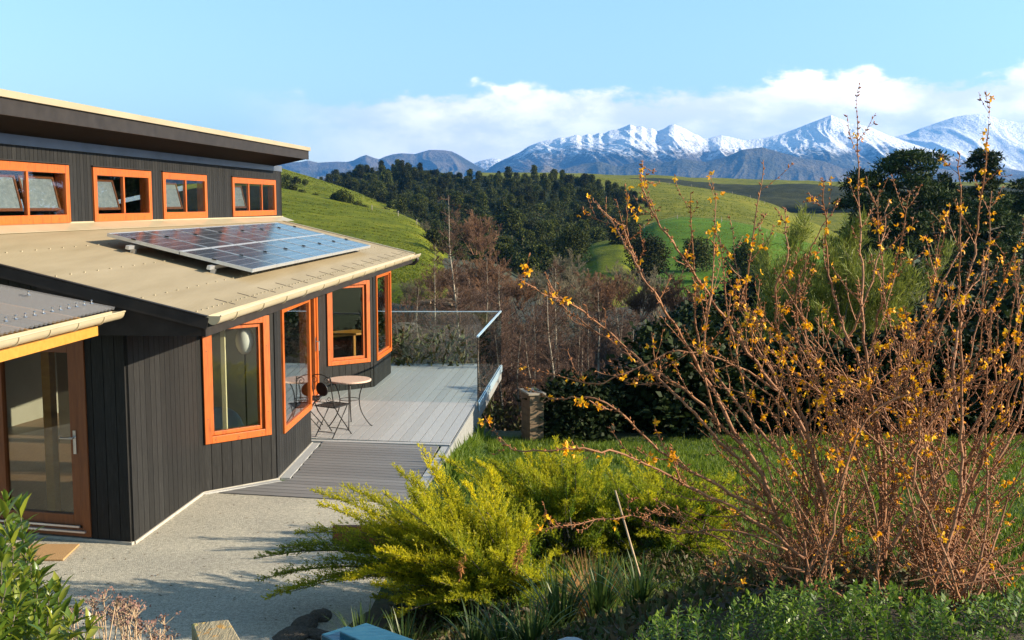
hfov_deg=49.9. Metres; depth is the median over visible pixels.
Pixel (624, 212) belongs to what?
evergreen tree
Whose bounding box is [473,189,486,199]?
evergreen tree
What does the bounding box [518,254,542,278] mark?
evergreen tree
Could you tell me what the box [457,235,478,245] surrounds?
evergreen tree
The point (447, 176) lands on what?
evergreen tree
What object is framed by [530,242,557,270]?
evergreen tree
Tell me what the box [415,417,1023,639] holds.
grass
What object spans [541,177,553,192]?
evergreen tree
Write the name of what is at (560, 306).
bare sapling
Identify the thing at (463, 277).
bare willow
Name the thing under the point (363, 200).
hill
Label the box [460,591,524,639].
strap leaf plant
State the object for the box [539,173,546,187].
evergreen tree
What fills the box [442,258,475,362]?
bare sapling
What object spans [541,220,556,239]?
evergreen tree
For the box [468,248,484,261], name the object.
evergreen tree
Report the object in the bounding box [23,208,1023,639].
ground
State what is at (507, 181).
evergreen tree
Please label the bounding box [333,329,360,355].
wooden table
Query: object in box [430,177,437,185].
evergreen tree
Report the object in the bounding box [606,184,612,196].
evergreen tree
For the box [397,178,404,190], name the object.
evergreen tree
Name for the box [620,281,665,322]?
bare willow
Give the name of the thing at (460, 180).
evergreen tree
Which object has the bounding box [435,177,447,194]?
evergreen tree
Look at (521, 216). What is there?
evergreen tree
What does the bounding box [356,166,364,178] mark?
evergreen tree
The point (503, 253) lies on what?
evergreen tree
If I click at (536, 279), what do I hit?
bare willow
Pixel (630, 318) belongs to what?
bare sapling
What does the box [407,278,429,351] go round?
bare sapling
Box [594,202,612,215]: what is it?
evergreen tree
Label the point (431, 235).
evergreen tree
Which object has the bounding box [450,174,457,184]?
evergreen tree
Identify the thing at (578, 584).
strap leaf plant
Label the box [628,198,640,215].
evergreen tree
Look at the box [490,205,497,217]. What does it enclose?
evergreen tree
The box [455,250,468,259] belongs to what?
evergreen tree
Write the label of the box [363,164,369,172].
evergreen tree
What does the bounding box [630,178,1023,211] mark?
hill
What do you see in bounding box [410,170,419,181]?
evergreen tree
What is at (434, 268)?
bare sapling
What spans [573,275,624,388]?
bare sapling
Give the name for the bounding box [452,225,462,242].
evergreen tree
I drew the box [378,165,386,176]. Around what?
evergreen tree
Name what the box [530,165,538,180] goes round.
evergreen tree
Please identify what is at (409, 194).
evergreen tree
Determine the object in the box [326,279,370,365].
window
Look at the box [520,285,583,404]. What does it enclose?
bare sapling
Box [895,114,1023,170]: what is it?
mountain
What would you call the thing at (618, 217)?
evergreen tree
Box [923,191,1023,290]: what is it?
pine tree
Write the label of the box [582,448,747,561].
golden juniper
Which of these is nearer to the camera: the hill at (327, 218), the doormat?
the doormat
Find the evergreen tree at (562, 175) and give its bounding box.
[558,172,565,185]
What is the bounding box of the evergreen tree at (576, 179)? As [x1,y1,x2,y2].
[574,176,579,185]
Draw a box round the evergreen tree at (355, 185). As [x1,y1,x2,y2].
[351,180,360,191]
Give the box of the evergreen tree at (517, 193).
[513,190,523,197]
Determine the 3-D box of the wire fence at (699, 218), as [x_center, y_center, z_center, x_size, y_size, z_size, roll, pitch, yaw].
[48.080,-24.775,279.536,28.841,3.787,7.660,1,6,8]
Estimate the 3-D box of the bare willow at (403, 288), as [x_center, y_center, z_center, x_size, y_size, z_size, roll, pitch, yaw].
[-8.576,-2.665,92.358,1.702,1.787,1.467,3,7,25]
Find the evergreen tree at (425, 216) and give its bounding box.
[414,212,430,224]
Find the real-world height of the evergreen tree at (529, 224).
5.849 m
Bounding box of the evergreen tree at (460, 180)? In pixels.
[456,177,463,185]
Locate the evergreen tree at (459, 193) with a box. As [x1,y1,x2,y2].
[450,190,463,198]
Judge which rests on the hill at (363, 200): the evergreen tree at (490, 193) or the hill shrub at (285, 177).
the hill shrub at (285, 177)
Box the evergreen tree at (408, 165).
[404,162,411,169]
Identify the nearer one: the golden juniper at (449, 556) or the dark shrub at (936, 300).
the golden juniper at (449, 556)
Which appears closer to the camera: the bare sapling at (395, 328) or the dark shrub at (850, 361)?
the dark shrub at (850, 361)
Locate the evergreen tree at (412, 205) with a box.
[407,200,419,214]
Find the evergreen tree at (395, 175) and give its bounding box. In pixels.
[392,172,398,180]
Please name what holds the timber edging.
on the gravel path
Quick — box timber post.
[192,620,239,639]
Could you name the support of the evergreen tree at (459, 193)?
on the wooded hill at (482, 188)
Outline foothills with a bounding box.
[522,147,1023,182]
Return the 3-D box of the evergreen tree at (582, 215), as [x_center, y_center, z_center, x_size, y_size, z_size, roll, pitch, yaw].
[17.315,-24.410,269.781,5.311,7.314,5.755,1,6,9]
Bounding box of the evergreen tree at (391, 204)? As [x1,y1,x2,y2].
[386,200,396,209]
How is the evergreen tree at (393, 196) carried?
on the wooded hill at (482, 188)
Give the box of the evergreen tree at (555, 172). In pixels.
[550,168,557,180]
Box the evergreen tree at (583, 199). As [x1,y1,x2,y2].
[580,188,594,207]
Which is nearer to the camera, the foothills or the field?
the field
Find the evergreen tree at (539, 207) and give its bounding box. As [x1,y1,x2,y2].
[534,203,547,214]
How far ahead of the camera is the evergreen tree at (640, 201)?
376.87 m
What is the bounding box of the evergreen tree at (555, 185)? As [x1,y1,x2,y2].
[550,180,559,191]
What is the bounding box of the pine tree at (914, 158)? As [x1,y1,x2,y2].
[861,146,982,293]
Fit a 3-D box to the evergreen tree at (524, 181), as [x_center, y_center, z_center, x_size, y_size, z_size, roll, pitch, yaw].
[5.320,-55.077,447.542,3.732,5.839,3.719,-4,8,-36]
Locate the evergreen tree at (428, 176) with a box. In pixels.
[424,172,433,184]
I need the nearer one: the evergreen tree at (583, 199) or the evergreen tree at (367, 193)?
the evergreen tree at (583, 199)
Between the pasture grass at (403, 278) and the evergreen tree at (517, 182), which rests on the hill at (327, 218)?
the pasture grass at (403, 278)
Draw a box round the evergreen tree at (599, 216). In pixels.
[592,211,610,227]
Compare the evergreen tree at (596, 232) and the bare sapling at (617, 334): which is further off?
the evergreen tree at (596, 232)
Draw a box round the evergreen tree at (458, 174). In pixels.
[456,172,462,177]
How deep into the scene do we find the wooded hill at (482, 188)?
408.83 m
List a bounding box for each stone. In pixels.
[272,625,308,639]
[291,614,317,627]
[307,628,329,639]
[310,608,331,622]
[392,322,422,340]
[558,637,581,639]
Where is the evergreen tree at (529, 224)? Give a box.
[523,219,536,231]
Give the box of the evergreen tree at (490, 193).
[486,189,496,198]
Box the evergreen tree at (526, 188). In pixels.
[524,186,532,192]
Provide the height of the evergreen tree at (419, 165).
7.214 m
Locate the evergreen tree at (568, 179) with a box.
[563,174,575,187]
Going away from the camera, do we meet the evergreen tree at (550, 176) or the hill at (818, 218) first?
the evergreen tree at (550, 176)
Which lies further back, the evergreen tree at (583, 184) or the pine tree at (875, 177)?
the evergreen tree at (583, 184)
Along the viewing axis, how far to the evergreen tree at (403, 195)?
373.53 m
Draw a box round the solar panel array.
[107,222,370,273]
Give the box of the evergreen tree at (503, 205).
[496,200,511,221]
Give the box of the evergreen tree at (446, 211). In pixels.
[437,208,452,226]
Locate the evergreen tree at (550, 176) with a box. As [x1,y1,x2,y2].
[548,173,554,181]
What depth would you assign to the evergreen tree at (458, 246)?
210.43 m
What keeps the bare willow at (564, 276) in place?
on the ground at (379, 608)
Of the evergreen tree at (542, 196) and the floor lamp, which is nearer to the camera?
the floor lamp
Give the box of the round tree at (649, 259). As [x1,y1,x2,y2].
[622,231,674,282]
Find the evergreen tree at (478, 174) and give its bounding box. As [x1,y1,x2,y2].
[474,171,481,180]
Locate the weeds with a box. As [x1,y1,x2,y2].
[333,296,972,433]
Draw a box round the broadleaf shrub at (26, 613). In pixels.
[0,489,104,639]
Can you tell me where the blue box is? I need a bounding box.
[321,623,412,639]
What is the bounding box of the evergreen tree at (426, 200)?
[423,196,428,206]
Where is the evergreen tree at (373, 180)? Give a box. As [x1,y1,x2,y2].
[369,174,377,185]
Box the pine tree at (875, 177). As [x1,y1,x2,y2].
[817,166,947,294]
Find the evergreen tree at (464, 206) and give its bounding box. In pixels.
[453,203,471,219]
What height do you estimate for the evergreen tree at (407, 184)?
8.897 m
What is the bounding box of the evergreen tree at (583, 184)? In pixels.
[579,182,586,187]
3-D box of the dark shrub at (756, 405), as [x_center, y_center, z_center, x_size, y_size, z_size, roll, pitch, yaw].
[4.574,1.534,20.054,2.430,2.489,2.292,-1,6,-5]
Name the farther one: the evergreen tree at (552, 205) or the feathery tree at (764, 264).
the evergreen tree at (552, 205)
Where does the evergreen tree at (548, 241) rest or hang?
on the wooded hill at (482, 188)
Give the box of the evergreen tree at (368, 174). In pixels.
[363,172,370,181]
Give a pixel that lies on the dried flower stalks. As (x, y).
(117, 605)
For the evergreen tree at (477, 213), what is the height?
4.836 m
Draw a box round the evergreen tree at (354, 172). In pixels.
[351,169,357,176]
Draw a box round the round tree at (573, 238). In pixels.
[551,222,595,266]
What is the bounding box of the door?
[0,335,91,536]
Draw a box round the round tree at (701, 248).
[675,236,714,271]
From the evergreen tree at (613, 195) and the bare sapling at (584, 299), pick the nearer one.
the bare sapling at (584, 299)
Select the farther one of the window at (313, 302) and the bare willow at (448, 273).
the bare willow at (448, 273)
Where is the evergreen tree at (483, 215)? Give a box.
[480,214,492,222]
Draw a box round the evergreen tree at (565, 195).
[558,187,571,204]
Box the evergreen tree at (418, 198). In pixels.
[410,193,425,203]
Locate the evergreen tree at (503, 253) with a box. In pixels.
[483,242,515,271]
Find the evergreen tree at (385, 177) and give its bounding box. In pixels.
[379,170,394,184]
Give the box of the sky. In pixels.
[0,0,1023,207]
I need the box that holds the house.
[0,89,420,544]
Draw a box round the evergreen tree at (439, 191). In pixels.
[435,186,442,199]
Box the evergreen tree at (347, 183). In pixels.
[343,179,352,189]
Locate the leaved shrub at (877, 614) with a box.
[726,572,1023,639]
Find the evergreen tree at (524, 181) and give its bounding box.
[521,177,527,186]
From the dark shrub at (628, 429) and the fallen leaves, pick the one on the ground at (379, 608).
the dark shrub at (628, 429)
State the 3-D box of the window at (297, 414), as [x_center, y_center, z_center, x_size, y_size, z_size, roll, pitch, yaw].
[-2.950,0.552,14.824,0.151,1.630,1.719,0,6,1]
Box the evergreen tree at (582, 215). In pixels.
[573,206,592,226]
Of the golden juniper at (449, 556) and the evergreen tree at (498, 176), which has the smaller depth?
the golden juniper at (449, 556)
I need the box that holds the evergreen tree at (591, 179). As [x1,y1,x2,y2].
[588,174,596,184]
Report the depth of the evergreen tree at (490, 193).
403.42 m
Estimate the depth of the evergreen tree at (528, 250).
207.06 m
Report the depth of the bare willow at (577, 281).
99.95 m
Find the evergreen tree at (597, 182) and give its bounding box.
[594,179,602,185]
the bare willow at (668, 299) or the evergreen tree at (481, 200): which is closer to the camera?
the bare willow at (668, 299)
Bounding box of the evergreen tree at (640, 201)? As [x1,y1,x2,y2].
[637,196,645,203]
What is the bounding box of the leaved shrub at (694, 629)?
[624,576,805,639]
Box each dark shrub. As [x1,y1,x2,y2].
[516,369,627,444]
[588,368,653,433]
[589,315,754,439]
[616,374,690,434]
[629,315,694,371]
[659,290,763,342]
[666,354,783,435]
[706,270,807,334]
[720,338,806,435]
[740,326,844,435]
[749,253,830,310]
[766,324,887,436]
[804,334,943,436]
[854,314,1023,439]
[856,318,967,436]
[881,310,955,331]
[905,294,984,434]
[912,288,952,306]
[914,325,1023,436]
[917,300,947,306]
[918,304,999,434]
[920,271,997,299]
[922,291,949,305]
[946,271,1023,331]
[947,272,1022,304]
[949,311,1023,436]
[954,287,1021,305]
[961,293,1017,310]
[972,302,1023,439]
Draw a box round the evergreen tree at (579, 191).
[575,187,586,199]
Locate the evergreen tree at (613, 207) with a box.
[609,205,621,216]
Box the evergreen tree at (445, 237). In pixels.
[439,231,447,249]
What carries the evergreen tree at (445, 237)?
on the wooded hill at (482, 188)
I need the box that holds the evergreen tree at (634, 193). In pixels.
[632,191,637,198]
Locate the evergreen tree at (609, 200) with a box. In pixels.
[605,197,612,205]
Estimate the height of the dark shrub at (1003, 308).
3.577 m
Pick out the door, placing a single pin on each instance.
(78, 523)
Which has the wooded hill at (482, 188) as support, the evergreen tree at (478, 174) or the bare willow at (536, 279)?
the evergreen tree at (478, 174)
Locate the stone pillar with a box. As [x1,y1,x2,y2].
[519,388,545,442]
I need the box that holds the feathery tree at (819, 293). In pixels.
[750,209,961,343]
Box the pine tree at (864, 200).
[837,183,908,289]
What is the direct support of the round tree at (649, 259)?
on the field
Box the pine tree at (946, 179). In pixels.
[912,171,977,294]
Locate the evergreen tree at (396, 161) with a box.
[394,159,399,169]
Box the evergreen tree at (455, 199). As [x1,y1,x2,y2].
[449,194,460,209]
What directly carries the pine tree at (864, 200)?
on the ground at (379, 608)
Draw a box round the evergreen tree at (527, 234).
[513,228,536,252]
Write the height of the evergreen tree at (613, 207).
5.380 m
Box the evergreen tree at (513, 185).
[507,182,516,193]
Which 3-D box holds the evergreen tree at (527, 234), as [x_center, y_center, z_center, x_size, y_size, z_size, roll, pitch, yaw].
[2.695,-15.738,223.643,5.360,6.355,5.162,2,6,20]
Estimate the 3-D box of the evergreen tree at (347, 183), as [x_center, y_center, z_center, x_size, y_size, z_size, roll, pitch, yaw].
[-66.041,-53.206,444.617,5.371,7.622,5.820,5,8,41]
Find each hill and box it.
[187,183,447,304]
[281,168,414,218]
[340,171,616,266]
[481,172,1023,233]
[532,174,838,249]
[559,240,641,310]
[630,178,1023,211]
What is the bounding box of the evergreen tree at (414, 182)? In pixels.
[411,180,416,189]
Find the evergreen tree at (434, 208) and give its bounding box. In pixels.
[430,205,440,218]
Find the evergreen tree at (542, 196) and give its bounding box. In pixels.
[538,190,545,201]
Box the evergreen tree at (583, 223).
[576,219,592,235]
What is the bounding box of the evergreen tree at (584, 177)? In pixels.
[579,173,588,185]
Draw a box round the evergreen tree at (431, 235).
[423,228,448,253]
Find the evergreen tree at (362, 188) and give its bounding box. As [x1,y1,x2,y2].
[357,184,368,193]
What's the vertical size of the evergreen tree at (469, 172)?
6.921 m
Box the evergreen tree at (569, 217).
[565,213,573,224]
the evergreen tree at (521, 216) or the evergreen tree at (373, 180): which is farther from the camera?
the evergreen tree at (373, 180)
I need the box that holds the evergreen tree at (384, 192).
[380,189,389,203]
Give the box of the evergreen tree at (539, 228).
[531,222,545,244]
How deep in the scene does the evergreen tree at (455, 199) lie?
348.69 m
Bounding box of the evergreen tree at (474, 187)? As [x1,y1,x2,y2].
[469,182,481,191]
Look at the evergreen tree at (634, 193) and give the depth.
396.62 m
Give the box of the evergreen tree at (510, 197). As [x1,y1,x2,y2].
[506,193,515,205]
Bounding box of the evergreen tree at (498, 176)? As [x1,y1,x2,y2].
[491,172,502,186]
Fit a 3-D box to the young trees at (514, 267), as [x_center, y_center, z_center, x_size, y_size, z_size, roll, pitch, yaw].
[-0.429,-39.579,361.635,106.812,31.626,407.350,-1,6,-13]
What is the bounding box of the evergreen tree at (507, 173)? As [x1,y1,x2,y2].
[503,166,512,179]
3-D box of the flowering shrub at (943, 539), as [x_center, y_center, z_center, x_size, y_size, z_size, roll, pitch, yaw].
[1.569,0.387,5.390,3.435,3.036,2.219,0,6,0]
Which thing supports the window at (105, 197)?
in the house
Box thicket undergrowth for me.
[391,268,724,430]
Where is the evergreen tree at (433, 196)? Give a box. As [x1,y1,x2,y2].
[426,185,437,201]
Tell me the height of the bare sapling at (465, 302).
4.892 m
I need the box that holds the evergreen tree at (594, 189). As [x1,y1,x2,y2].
[591,186,597,195]
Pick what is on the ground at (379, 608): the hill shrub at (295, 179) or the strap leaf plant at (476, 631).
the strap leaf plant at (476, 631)
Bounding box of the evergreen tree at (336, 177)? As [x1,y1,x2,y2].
[332,173,342,185]
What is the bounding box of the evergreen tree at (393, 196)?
[385,191,398,203]
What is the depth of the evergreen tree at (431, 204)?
330.63 m
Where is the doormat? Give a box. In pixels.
[10,544,78,560]
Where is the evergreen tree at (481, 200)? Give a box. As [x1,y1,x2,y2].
[475,191,488,209]
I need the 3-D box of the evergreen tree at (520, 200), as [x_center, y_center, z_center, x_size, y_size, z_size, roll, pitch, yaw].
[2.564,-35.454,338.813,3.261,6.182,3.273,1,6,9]
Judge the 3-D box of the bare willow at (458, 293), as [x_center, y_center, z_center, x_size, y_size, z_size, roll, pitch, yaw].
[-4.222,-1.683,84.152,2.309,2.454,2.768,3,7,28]
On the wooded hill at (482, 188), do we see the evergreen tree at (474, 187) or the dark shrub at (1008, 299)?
the evergreen tree at (474, 187)
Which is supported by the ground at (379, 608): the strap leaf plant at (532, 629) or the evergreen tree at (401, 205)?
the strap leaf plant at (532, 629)
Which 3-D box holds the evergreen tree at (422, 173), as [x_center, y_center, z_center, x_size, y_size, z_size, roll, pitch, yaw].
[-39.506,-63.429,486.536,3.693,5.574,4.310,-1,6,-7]
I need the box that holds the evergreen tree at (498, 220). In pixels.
[491,214,504,236]
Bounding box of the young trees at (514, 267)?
[320,167,643,275]
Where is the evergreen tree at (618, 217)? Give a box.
[608,215,625,230]
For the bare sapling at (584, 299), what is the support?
on the ground at (379, 608)
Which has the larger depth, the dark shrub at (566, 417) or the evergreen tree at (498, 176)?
the evergreen tree at (498, 176)
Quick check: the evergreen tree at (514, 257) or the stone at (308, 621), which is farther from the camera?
the evergreen tree at (514, 257)
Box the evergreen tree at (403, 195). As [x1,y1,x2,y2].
[397,193,406,198]
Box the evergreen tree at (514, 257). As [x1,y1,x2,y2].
[511,253,527,270]
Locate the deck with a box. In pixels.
[204,364,500,503]
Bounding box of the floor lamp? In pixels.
[235,328,253,425]
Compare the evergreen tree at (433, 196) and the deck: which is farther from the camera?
the evergreen tree at (433, 196)
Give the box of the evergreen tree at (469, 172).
[466,169,473,178]
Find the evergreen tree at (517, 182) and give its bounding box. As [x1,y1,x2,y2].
[508,178,522,189]
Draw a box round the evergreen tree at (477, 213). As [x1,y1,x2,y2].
[467,206,482,218]
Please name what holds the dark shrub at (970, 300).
on the ground at (379, 608)
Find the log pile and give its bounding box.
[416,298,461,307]
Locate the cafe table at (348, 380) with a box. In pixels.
[327,376,372,430]
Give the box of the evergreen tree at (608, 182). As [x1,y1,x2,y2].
[605,180,610,190]
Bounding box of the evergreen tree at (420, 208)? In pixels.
[414,204,427,214]
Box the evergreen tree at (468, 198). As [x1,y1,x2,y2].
[464,194,474,207]
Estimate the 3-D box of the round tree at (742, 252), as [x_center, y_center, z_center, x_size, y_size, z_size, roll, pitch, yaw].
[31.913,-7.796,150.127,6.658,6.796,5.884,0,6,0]
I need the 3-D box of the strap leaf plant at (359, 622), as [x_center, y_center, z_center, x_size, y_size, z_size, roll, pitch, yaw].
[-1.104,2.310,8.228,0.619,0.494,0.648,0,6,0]
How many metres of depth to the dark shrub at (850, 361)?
18.92 m
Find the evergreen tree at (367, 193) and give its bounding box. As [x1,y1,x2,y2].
[361,190,370,196]
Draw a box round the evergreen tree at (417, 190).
[413,186,421,194]
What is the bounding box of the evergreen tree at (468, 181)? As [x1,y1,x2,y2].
[462,177,471,189]
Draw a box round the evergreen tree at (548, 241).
[540,237,557,252]
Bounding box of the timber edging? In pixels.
[332,525,388,544]
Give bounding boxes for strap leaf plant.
[326,598,403,629]
[357,604,445,639]
[437,597,508,639]
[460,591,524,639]
[481,589,581,639]
[507,553,605,639]
[534,549,649,618]
[539,547,656,624]
[589,549,674,609]
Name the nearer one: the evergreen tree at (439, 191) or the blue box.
the blue box
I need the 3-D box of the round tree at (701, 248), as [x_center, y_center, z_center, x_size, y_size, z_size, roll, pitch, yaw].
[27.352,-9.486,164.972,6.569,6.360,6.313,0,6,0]
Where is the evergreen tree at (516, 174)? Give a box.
[513,172,519,178]
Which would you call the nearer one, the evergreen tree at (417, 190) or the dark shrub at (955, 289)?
the dark shrub at (955, 289)
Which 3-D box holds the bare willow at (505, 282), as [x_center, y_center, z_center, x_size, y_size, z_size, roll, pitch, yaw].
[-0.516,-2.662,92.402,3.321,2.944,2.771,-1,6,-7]
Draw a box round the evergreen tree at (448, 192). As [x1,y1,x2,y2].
[444,189,455,201]
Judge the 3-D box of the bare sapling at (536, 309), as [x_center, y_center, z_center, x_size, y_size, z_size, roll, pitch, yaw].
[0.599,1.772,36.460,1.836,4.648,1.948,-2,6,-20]
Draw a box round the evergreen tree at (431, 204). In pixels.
[428,201,437,213]
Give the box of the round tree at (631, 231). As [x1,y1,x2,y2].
[607,215,641,252]
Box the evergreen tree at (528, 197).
[523,192,535,204]
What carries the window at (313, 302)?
in the house
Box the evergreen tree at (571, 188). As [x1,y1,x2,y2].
[564,183,576,200]
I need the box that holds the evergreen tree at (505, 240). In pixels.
[499,237,514,254]
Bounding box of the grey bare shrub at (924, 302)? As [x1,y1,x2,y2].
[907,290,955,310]
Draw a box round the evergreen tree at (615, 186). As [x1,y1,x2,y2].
[612,182,619,190]
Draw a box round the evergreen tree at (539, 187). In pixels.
[533,184,541,195]
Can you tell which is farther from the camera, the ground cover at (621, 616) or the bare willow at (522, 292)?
the bare willow at (522, 292)
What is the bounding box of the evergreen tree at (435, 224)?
[430,220,441,229]
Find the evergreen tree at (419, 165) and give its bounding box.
[416,162,422,171]
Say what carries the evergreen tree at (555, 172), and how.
on the wooded hill at (482, 188)
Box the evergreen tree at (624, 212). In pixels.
[622,209,629,218]
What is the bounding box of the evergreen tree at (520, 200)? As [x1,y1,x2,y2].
[516,195,524,208]
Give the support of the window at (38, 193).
in the house
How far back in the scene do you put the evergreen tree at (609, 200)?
350.72 m
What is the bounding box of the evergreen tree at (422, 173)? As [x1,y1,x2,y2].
[419,170,425,180]
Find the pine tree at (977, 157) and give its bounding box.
[943,146,1023,276]
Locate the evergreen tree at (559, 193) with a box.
[557,184,564,197]
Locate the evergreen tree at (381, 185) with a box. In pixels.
[376,180,386,192]
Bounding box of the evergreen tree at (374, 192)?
[369,185,380,199]
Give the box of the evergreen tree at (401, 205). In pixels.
[394,197,409,214]
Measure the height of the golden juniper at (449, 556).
1.566 m
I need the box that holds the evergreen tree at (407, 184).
[402,173,412,191]
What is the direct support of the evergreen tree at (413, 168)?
on the wooded hill at (482, 188)
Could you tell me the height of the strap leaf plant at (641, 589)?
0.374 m
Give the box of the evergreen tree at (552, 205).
[546,201,558,215]
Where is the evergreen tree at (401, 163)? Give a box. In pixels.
[397,160,405,173]
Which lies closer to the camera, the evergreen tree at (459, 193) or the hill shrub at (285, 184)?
the hill shrub at (285, 184)
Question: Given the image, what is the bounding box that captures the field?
[639,217,828,296]
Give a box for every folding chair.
[311,395,322,429]
[312,374,351,438]
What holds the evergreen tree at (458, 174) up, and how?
on the wooded hill at (482, 188)
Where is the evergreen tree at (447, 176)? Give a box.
[443,172,453,188]
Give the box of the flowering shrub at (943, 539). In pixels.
[477,83,1023,610]
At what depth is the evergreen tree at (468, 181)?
447.16 m
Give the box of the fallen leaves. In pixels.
[81,494,373,629]
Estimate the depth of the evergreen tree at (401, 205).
314.42 m
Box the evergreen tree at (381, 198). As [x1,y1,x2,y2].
[376,194,385,203]
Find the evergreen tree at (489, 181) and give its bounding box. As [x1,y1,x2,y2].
[485,177,494,185]
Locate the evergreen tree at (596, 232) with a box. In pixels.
[589,226,606,242]
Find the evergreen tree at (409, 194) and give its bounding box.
[406,192,412,201]
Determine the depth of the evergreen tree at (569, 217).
279.24 m
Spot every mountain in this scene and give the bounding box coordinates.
[278,150,485,179]
[472,115,1023,179]
[473,158,501,169]
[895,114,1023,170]
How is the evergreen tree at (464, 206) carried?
on the wooded hill at (482, 188)
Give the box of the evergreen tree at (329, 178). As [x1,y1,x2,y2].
[324,173,332,183]
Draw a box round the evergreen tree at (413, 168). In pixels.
[408,166,419,172]
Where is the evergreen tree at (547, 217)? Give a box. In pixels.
[546,214,557,220]
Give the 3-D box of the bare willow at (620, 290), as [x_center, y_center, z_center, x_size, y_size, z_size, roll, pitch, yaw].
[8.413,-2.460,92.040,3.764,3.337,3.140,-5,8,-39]
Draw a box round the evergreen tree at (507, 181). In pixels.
[502,178,512,189]
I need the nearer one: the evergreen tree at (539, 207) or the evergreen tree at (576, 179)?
the evergreen tree at (539, 207)
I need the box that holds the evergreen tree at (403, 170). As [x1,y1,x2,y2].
[399,166,406,179]
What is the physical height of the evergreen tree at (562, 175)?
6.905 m
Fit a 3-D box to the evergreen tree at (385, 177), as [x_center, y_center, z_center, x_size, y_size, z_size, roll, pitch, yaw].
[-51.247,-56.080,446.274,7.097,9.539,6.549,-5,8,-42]
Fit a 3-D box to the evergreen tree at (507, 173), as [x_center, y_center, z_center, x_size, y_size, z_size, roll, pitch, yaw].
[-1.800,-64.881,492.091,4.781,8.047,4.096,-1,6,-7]
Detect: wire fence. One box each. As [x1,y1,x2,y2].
[371,205,426,228]
[648,215,750,225]
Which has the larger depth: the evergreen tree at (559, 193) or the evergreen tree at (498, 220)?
the evergreen tree at (559, 193)
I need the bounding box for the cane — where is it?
[615,490,639,578]
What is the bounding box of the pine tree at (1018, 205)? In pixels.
[971,177,1023,284]
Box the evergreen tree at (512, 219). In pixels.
[500,208,523,238]
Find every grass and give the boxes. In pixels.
[281,169,794,283]
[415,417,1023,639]
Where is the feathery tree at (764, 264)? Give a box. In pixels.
[734,200,856,343]
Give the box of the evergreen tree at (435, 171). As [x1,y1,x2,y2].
[432,169,439,176]
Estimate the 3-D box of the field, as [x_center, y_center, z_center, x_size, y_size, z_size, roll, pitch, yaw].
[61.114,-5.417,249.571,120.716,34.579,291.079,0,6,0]
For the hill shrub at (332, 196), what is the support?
on the hill at (327, 218)
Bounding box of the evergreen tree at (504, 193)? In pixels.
[501,189,507,198]
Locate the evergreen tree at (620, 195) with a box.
[614,189,627,205]
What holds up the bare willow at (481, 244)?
on the ground at (379, 608)
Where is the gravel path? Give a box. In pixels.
[0,492,395,639]
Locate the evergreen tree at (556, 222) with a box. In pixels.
[549,218,562,235]
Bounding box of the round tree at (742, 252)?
[723,238,771,278]
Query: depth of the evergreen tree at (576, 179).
458.32 m
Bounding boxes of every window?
[0,159,70,224]
[91,165,152,221]
[161,171,207,218]
[201,314,271,444]
[231,176,276,216]
[280,300,311,433]
[310,297,318,403]
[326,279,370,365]
[375,271,391,360]
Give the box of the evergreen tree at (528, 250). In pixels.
[526,244,534,253]
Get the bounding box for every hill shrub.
[281,173,291,182]
[281,180,290,188]
[286,183,297,190]
[291,176,300,184]
[301,178,308,185]
[329,192,338,199]
[334,187,351,201]
[342,195,354,202]
[353,199,362,205]
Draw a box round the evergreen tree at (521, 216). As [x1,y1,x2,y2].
[517,213,527,221]
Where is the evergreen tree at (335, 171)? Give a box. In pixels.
[331,169,339,179]
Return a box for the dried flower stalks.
[62,586,180,639]
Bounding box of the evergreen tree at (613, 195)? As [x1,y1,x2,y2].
[610,190,615,203]
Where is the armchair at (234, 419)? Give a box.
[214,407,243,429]
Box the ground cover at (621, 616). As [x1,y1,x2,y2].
[384,547,1022,639]
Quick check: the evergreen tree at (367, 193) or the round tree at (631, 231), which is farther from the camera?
the evergreen tree at (367, 193)
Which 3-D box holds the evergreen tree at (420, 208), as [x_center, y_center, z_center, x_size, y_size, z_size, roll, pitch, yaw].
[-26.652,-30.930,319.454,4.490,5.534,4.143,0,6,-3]
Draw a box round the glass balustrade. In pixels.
[392,311,501,410]
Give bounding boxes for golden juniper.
[253,442,571,622]
[437,435,616,562]
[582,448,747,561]
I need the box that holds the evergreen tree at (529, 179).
[526,176,532,183]
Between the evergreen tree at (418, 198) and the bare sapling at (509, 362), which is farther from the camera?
the evergreen tree at (418, 198)
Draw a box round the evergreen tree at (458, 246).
[450,242,467,250]
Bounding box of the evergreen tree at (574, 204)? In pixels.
[569,200,581,212]
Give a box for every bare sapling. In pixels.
[392,318,398,345]
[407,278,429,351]
[416,243,455,347]
[417,195,489,349]
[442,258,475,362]
[463,278,484,340]
[465,256,512,368]
[473,267,529,423]
[499,321,531,427]
[503,340,520,401]
[506,305,547,409]
[512,323,546,420]
[514,259,579,418]
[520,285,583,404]
[544,331,567,378]
[557,291,599,385]
[563,323,592,375]
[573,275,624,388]
[574,302,604,378]
[602,303,638,375]
[606,309,631,371]
[618,310,642,372]
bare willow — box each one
[398,280,416,298]
[418,221,430,231]
[420,269,448,298]
[430,260,474,294]
[443,284,473,307]
[444,209,502,254]
[454,264,486,294]
[460,249,513,297]
[466,233,496,256]
[488,272,519,305]
[495,273,538,309]
[525,265,554,305]
[538,266,596,322]
[550,248,590,292]
[567,271,618,321]
[573,270,603,290]
[595,272,638,307]
[603,260,645,305]
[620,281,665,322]
[629,265,680,317]
[646,271,704,318]
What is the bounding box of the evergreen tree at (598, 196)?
[593,190,604,207]

